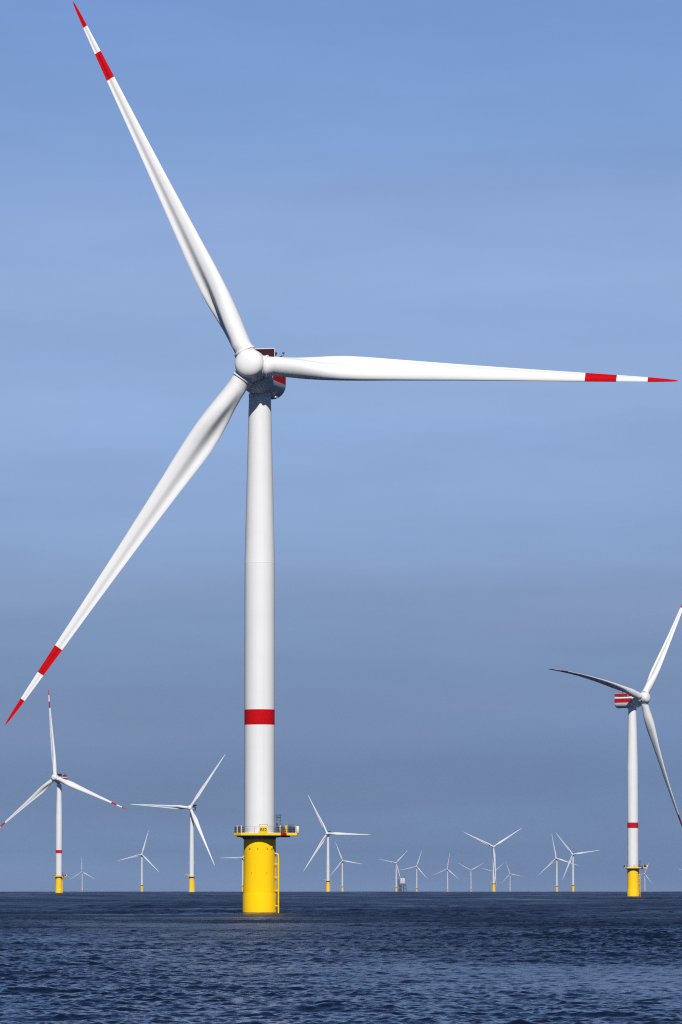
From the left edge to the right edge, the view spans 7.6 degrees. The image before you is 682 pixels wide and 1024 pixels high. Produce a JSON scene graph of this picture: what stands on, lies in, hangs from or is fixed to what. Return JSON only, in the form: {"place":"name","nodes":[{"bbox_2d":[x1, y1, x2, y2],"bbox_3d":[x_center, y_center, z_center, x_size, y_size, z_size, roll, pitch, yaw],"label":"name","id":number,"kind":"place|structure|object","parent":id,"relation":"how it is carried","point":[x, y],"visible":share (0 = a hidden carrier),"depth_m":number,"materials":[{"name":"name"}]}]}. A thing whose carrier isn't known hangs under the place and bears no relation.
{"place":"outdoors","nodes":[
{"label":"outdoors","id":0,"kind":"place"},
{"bbox_2d":[0,891,681,1023],"bbox_3d":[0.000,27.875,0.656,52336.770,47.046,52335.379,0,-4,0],"label":"sea","id":1,"kind":"structure","parent":0,"point":[353,958],"depth_m":346.61,"materials":[{"name":"blue liquid"}]},
{"bbox_2d":[0,690,124,892],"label":"wind turbine","id":2,"kind":"object","parent":1,"relation":"in","point":[59,779],"visible":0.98,"depth_m":4293.84,"materials":[{"name":"white metal"}]},
{"bbox_2d":[71,866,92,891],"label":"wind turbine","id":3,"kind":"object","parent":1,"relation":"in","point":[82,872],"visible":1,"depth_m":20429.38,"materials":[{"name":"white metal"}]},
{"bbox_2d":[118,834,158,891],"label":"wind turbine","id":4,"kind":"object","parent":1,"relation":"in","point":[142,855],"visible":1,"depth_m":12071.57,"materials":[{"name":"white metal"}]},
{"bbox_2d":[132,755,224,891],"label":"wind turbine","id":5,"kind":"object","parent":1,"relation":"in","point":[191,807],"visible":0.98,"depth_m":5377.49,"materials":[{"name":"white metal"}]},
{"bbox_2d":[227,855,243,891],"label":"wind turbine","id":6,"kind":"object","parent":1,"relation":"in","point":[242,857],"visible":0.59,"depth_m":13075.96,"materials":[{"name":"white metal"}]},
{"bbox_2d":[304,797,368,891],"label":"wind turbine","id":7,"kind":"object","parent":1,"relation":"in","point":[327,834],"visible":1,"depth_m":7802.23,"materials":[{"name":"white metal"}]},
{"bbox_2d":[5,2,677,913],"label":"wind turbine","id":8,"kind":"object","parent":1,"relation":"in","point":[261,374],"visible":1,"depth_m":904.17,"materials":[{"name":"white metal"}]},
{"bbox_2d":[330,842,359,891],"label":"wind turbine","id":9,"kind":"object","parent":1,"relation":"in","point":[342,888],"visible":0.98,"depth_m":14276.88,"materials":[{"name":"white metal"}]},
{"bbox_2d":[381,850,407,891],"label":"wind turbine","id":10,"kind":"object","parent":1,"relation":"in","point":[396,868],"visible":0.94,"depth_m":15224.39,"materials":[{"name":"white metal"}]},
{"bbox_2d":[398,876,406,891],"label":"offshore platform","id":11,"kind":"structure","parent":1,"relation":"in","point":[401,880],"depth_m":13955.25,"materials":[{"name":"grey metal"}]},
{"bbox_2d":[402,851,425,891],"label":"wind turbine","id":12,"kind":"object","parent":1,"relation":"in","point":[416,866],"visible":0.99,"depth_m":17045.37,"materials":[{"name":"white metal"}]},
{"bbox_2d":[436,854,454,891],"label":"wind turbine","id":13,"kind":"object","parent":1,"relation":"in","point":[447,869],"visible":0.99,"depth_m":18516.56,"materials":[{"name":"white metal"}]},
{"bbox_2d":[462,865,479,891],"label":"wind turbine","id":14,"kind":"object","parent":1,"relation":"in","point":[470,878],"visible":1,"depth_m":19337.89,"materials":[{"name":"white metal"}]},
{"bbox_2d":[464,829,519,891],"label":"wind turbine","id":15,"kind":"object","parent":1,"relation":"in","point":[494,875],"visible":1,"depth_m":10100.00,"materials":[{"name":"white metal"}]},
{"bbox_2d":[505,863,518,891],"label":"wind turbine","id":16,"kind":"object","parent":1,"relation":"in","point":[510,880],"visible":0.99,"depth_m":21918.45,"materials":[{"name":"white metal"}]},
{"bbox_2d":[541,837,578,891],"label":"wind turbine","id":17,"kind":"object","parent":1,"relation":"in","point":[556,885],"visible":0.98,"depth_m":13324.18,"materials":[{"name":"white metal"}]},
{"bbox_2d":[556,833,598,891],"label":"wind turbine","id":18,"kind":"object","parent":1,"relation":"in","point":[572,859],"visible":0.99,"depth_m":12059.14,"materials":[{"name":"white metal"}]},
{"bbox_2d":[550,605,681,895],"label":"wind turbine","id":19,"kind":"object","parent":1,"relation":"in","point":[631,700],"visible":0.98,"depth_m":2496.39,"materials":[{"name":"white metal"}]},
{"bbox_2d":[639,864,650,891],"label":"wind turbine","id":20,"kind":"object","parent":1,"relation":"in","point":[644,880],"visible":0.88,"depth_m":21909.54,"materials":[{"name":"white metal"}]},
{"bbox_2d":[0,0,681,891],"label":"sky","id":21,"kind":"structure","parent":0,"point":[494,183],"materials":[{"name":"blue"}]}
]}

